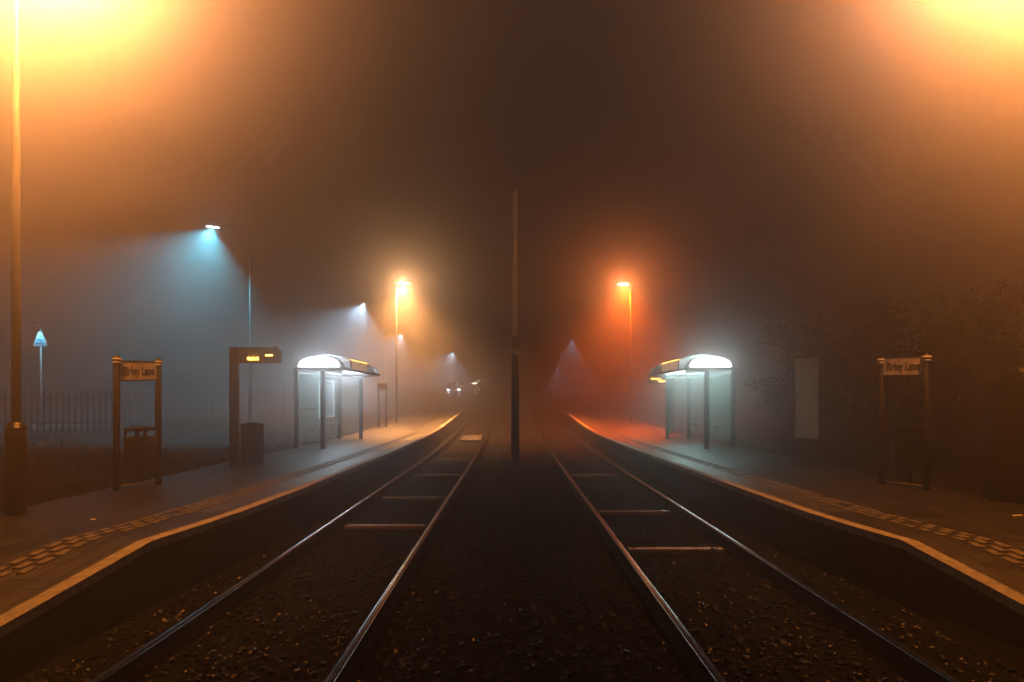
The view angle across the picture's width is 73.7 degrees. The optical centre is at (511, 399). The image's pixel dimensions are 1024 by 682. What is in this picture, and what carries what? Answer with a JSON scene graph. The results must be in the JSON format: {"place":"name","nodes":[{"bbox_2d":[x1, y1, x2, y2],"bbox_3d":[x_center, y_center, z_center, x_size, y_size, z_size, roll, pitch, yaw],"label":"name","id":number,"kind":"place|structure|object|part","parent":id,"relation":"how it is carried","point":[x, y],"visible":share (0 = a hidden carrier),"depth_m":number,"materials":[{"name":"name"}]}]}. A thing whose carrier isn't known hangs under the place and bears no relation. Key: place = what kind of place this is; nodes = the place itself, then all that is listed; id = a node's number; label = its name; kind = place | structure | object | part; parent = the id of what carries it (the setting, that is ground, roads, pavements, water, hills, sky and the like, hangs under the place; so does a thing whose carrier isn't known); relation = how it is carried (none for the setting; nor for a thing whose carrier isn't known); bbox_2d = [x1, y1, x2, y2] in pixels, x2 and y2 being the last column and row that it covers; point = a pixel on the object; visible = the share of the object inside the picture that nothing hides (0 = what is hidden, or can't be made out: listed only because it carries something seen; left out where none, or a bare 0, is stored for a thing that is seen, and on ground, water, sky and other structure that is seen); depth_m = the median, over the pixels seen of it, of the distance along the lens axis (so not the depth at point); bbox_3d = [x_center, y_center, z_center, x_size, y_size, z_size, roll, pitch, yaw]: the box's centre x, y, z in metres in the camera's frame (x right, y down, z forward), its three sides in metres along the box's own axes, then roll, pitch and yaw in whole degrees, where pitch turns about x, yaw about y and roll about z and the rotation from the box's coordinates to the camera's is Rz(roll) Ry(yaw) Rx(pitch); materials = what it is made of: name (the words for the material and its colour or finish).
{"place":"outdoors","nodes":[
{"label":"outdoors","id":0,"kind":"place"},
{"bbox_2d":[0,386,434,430],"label":"road","id":1,"kind":"structure","parent":0,"point":[369,391],"depth_m":38.33,"materials":[{"name":"grey asphalt"}]},
{"bbox_2d":[0,385,1023,681],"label":"ground","id":2,"kind":"structure","parent":0,"point":[752,427],"depth_m":19.92,"materials":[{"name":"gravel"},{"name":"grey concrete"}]},
{"bbox_2d":[33,325,47,430],"bbox_3d":[-16.584,-0.724,23.912,0.500,3.803,0.322,0,0,-6],"label":"warning sign","id":3,"kind":"object","parent":2,"relation":"on","point":[40,341],"visible":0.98,"depth_m":24.01,"materials":[{"name":"metal"}]},
{"bbox_2d":[0,384,358,432],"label":"palisade fence","id":4,"kind":"object","parent":2,"relation":"on","point":[306,396],"visible":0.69,"depth_m":24.14,"materials":[{"name":"metal"}]},
{"bbox_2d":[203,223,251,422],"bbox_3d":[-10.594,-2.658,25.500,1.785,7.824,0.240,0,0,0],"label":"street lamp","id":5,"kind":"object","parent":2,"relation":"on","point":[250,343],"visible":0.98,"depth_m":25.46,"materials":[{"name":"metal"}]},
{"bbox_2d":[0,400,476,665],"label":"platform","id":6,"kind":"structure","parent":2,"relation":"on","point":[67,564],"depth_m":7.75,"materials":[{"name":"concrete"}]},
{"bbox_2d":[3,0,28,515],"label":"lamp post","id":7,"kind":"object","parent":6,"relation":"on","point":[16,434],"visible":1,"depth_m":7.85,"materials":[{"name":"grey metal"}]},
{"bbox_2d":[111,354,163,490],"bbox_3d":[-5.695,0.328,10.400,0.148,1.994,0.923,0,0,17],"label":"name sign","id":8,"kind":"object","parent":6,"relation":"on","point":[123,370],"visible":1,"depth_m":10.34,"materials":[{"name":"paint"}]},
{"bbox_2d":[123,426,154,482],"bbox_3d":[-5.950,0.870,10.950,0.506,0.910,0.506,0,0,0],"label":"litter bin","id":9,"kind":"object","parent":6,"relation":"on","point":[139,452],"visible":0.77,"depth_m":10.76,"materials":[{"name":"metal"}]},
{"bbox_2d":[240,422,264,463],"bbox_3d":[-5.448,0.897,14.345,0.480,0.855,0.470,0,0,-18],"label":"litter bin","id":10,"kind":"object","parent":6,"relation":"on","point":[252,442],"visible":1,"depth_m":14.14,"materials":[{"name":"metal"}]},
{"bbox_3d":[-5.380,0.949,14.136,0.360,0.656,0.030,0,0,-18],"label":"door","id":11,"kind":"part","parent":10,"relation":"part of","materials":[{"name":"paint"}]},
{"bbox_2d":[229,345,281,466],"bbox_3d":[-5.116,0.119,13.600,1.028,2.412,0.156,0,0,0],"label":"information display","id":12,"kind":"object","parent":6,"relation":"on","point":[237,355],"visible":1,"depth_m":13.54,"materials":[{"name":"grey paint"}]},
{"bbox_2d":[292,355,379,448],"bbox_3d":[-5.223,0.011,20.922,1.475,2.629,5.025,0,0,0],"label":"tram shelter","id":13,"kind":"object","parent":6,"relation":"on","point":[323,367],"visible":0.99,"depth_m":18.98,"materials":[{"name":"grey paint"}]},
{"bbox_2d":[377,382,387,427],"bbox_3d":[-5.690,0.204,30.000,0.148,1.999,0.968,0,0,13],"label":"name sign","id":14,"kind":"object","parent":6,"relation":"on","point":[381,386],"visible":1,"depth_m":29.95,"materials":[{"name":"metal"}]},
{"bbox_2d":[395,281,410,421],"bbox_3d":[-5.297,-2.348,33.200,0.744,6.870,0.260,0,0,0],"label":"lamp post","id":15,"kind":"object","parent":6,"relation":"on","point":[403,282],"visible":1,"depth_m":33.16,"materials":[{"name":"metal"}]},
{"bbox_2d":[359,302,383,402],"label":"street lamp","id":16,"kind":"object","parent":2,"relation":"on","point":[382,347],"visible":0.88,"depth_m":49.96,"materials":[{"name":"metal"}]},
{"bbox_2d":[398,333,414,392],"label":"street lamp","id":17,"kind":"object","parent":2,"relation":"on","point":[414,372],"visible":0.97,"depth_m":74.95,"materials":[{"name":"metal"}]},
{"bbox_2d":[454,378,455,400],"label":"marker post","id":18,"kind":"object","parent":2,"relation":"on","point":[454,389],"visible":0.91,"depth_m":57.93,"materials":[{"name":"grey metal"}]},
{"bbox_2d":[446,382,464,396],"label":"oncoming car","id":19,"kind":"object","parent":2,"relation":"on","point":[460,388],"visible":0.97,"depth_m":62.94,"materials":[{"name":"paint"}]},
{"bbox_2d":[472,382,476,400],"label":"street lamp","id":20,"kind":"object","parent":2,"relation":"on","point":[474,383],"visible":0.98,"depth_m":58.02,"materials":[{"name":"grey metal"}]},
{"bbox_2d":[8,392,1023,681],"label":"track bed","id":21,"kind":"object","parent":2,"relation":"on","point":[556,438],"visible":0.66,"depth_m":6.33,"materials":[{"name":"gravel"}]},
{"bbox_2d":[88,391,496,681],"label":"rail","id":22,"kind":"object","parent":21,"relation":"on","point":[136,665],"visible":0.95,"depth_m":6.08,"materials":[{"name":"metal"}]},
{"bbox_2d":[345,524,426,529],"bbox_3d":[-1.820,1.885,9.850,1.160,0.160,0.130,0,0,0],"label":"sleeper","id":23,"kind":"object","parent":21,"relation":"on","point":[386,526],"visible":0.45,"depth_m":9.79,"materials":[{"name":"concrete"}]},
{"bbox_2d":[382,497,445,500],"bbox_3d":[-1.820,1.885,12.680,1.160,0.160,0.130,0,0,0],"label":"sleeper","id":24,"kind":"object","parent":21,"relation":"on","point":[416,498],"visible":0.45,"depth_m":12.62,"materials":[{"name":"concrete"}]},
{"bbox_2d":[324,391,505,681],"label":"rail","id":25,"kind":"object","parent":21,"relation":"on","point":[347,665],"visible":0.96,"depth_m":6.07,"materials":[{"name":"metal"}]},
{"bbox_2d":[413,474,460,476],"bbox_3d":[-1.820,1.885,16.600,1.160,0.160,0.130,0,0,0],"label":"sleeper","id":26,"kind":"object","parent":21,"relation":"on","point":[426,475],"visible":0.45,"depth_m":16.54,"materials":[{"name":"concrete"}]},
{"bbox_2d":[433,459,470,460],"bbox_3d":[-1.820,1.885,20.800,1.160,0.160,0.130,0,0,0],"label":"sleeper","id":27,"kind":"object","parent":21,"relation":"on","point":[452,460],"visible":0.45,"depth_m":20.73,"materials":[{"name":"concrete"}]},
{"bbox_2d":[460,435,482,440],"bbox_3d":[-1.750,1.668,30.000,0.850,0.040,2.600,0,2,0],"label":"crossing panel","id":28,"kind":"object","parent":21,"relation":"on","point":[472,438],"visible":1,"depth_m":29.46,"materials":[{"name":"beige concrete"}]},
{"bbox_2d":[485,380,487,406],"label":"signal post","id":29,"kind":"object","parent":21,"relation":"on","point":[486,381],"visible":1,"depth_m":58.02,"materials":[{"name":"grey metal"}]},
{"bbox_2d":[508,190,521,461],"bbox_3d":[0.096,-2.220,20.500,0.420,8.140,0.420,0,0,0],"label":"catenary mast","id":30,"kind":"object","parent":21,"relation":"on","point":[515,402],"visible":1,"depth_m":20.42,"materials":[{"name":"grey metal"}]},
{"bbox_2d":[570,474,617,476],"bbox_3d":[1.990,1.885,16.600,1.160,0.160,0.130,0,0,0],"label":"sleeper","id":31,"kind":"object","parent":21,"relation":"on","point":[586,475],"visible":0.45,"depth_m":16.54,"materials":[{"name":"concrete"}]},
{"bbox_2d":[519,391,726,681],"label":"rail","id":32,"kind":"object","parent":21,"relation":"on","point":[698,662],"visible":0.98,"depth_m":6.06,"materials":[{"name":"metal"}]},
{"bbox_2d":[598,510,670,514],"bbox_3d":[1.990,1.885,11.100,1.160,0.160,0.130,0,0,0],"label":"sleeper","id":33,"kind":"object","parent":21,"relation":"on","point":[635,512],"visible":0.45,"depth_m":11.04,"materials":[{"name":"concrete"}]},
{"bbox_2d":[627,547,723,553],"bbox_3d":[1.990,1.885,8.320,1.160,0.160,0.130,0,0,0],"label":"sleeper","id":34,"kind":"object","parent":21,"relation":"on","point":[680,550],"visible":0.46,"depth_m":8.26,"materials":[{"name":"concrete"}]},
{"bbox_2d":[528,391,963,681],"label":"rail","id":35,"kind":"object","parent":21,"relation":"on","point":[910,663],"visible":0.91,"depth_m":6.08,"materials":[{"name":"metal"}]},
{"bbox_2d":[560,339,573,398],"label":"street lamp","id":36,"kind":"object","parent":2,"relation":"on","point":[561,377],"visible":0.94,"depth_m":74.97,"materials":[{"name":"metal"}]},
{"bbox_2d":[549,400,1023,644],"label":"platform","id":37,"kind":"structure","parent":2,"relation":"on","point":[957,554],"depth_m":8.31,"materials":[{"name":"concrete"}]},
{"bbox_2d":[616,282,630,421],"bbox_3d":[5.437,-2.328,33.200,0.744,6.830,0.260,0,0,0],"label":"lamp post","id":38,"kind":"object","parent":37,"relation":"on","point":[623,283],"visible":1,"depth_m":33.16,"materials":[{"name":"metal"}]},
{"bbox_2d":[647,376,673,432],"bbox_3d":[5.786,0.148,26.501,1.028,2.277,0.155,0,0,0],"label":"information display","id":39,"kind":"object","parent":37,"relation":"on","point":[654,380],"visible":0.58,"depth_m":26.43,"materials":[{"name":"grey paint"}]},
{"bbox_2d":[648,355,736,448],"bbox_3d":[5.372,0.011,20.922,1.475,2.629,5.025,0,0,0],"label":"tram shelter","id":40,"kind":"object","parent":37,"relation":"on","point":[698,366],"visible":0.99,"depth_m":18.63,"materials":[{"name":"grey paint"}]},
{"bbox_2d":[792,355,823,465],"bbox_3d":[6.018,0.205,13.892,0.600,2.240,0.200,0,0,25],"label":"poster case","id":41,"kind":"object","parent":37,"relation":"on","point":[806,409],"visible":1,"depth_m":13.89,"materials":[{"name":"grey paint"}]},
{"bbox_2d":[876,352,931,490],"bbox_3d":[5.960,0.313,10.400,0.148,2.024,0.932,0,0,-19],"label":"name sign","id":42,"kind":"object","parent":37,"relation":"on","point":[906,366],"visible":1,"depth_m":10.33,"materials":[{"name":"paint"}]},
{"bbox_2d":[891,426,922,484],"bbox_3d":[6.250,0.870,10.750,0.506,0.910,0.506,0,0,0],"label":"litter bin","id":43,"kind":"object","parent":37,"relation":"on","point":[907,453],"visible":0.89,"depth_m":10.58,"materials":[{"name":"metal"}]},
{"bbox_2d":[742,311,863,424],"bbox_3d":[9.619,-0.946,22.818,4.181,4.226,4.371,0,0,-38],"label":"tree","id":44,"kind":"object","parent":2,"relation":"on","point":[782,396],"visible":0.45,"depth_m":22.76,"materials":[{"name":"green plant"}]},
{"bbox_2d":[769,295,933,438],"bbox_3d":[9.220,-0.831,18.534,3.751,4.108,4.250,0,0,8],"label":"tree","id":45,"kind":"object","parent":2,"relation":"on","point":[855,353],"visible":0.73,"depth_m":18.15,"materials":[{"name":"green plant"}]},
{"bbox_2d":[845,282,1023,455],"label":"tree","id":46,"kind":"object","parent":2,"relation":"on","point":[950,341],"visible":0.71,"depth_m":13.82,"materials":[{"name":"green plant"}]},
{"bbox_2d":[949,284,1023,424],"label":"tree","id":47,"kind":"object","parent":2,"relation":"on","point":[1003,309],"visible":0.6,"depth_m":11.72,"materials":[{"name":"green plant"}]},
{"bbox_2d":[979,377,1023,504],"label":"equipment cabinet","id":48,"kind":"object","parent":2,"relation":"on","point":[1002,439],"visible":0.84,"depth_m":8.85,"materials":[{"name":"metal"}]},
{"bbox_3d":[6.506,0.624,8.813,0.420,1.328,0.030,0,0,12],"label":"door","id":49,"kind":"part","parent":48,"relation":"part of","materials":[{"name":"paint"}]},
{"bbox_2d":[0,0,1023,391],"label":"sky","id":50,"kind":"structure","parent":0,"point":[732,163],"materials":[{"name":"brown"}]}
]}

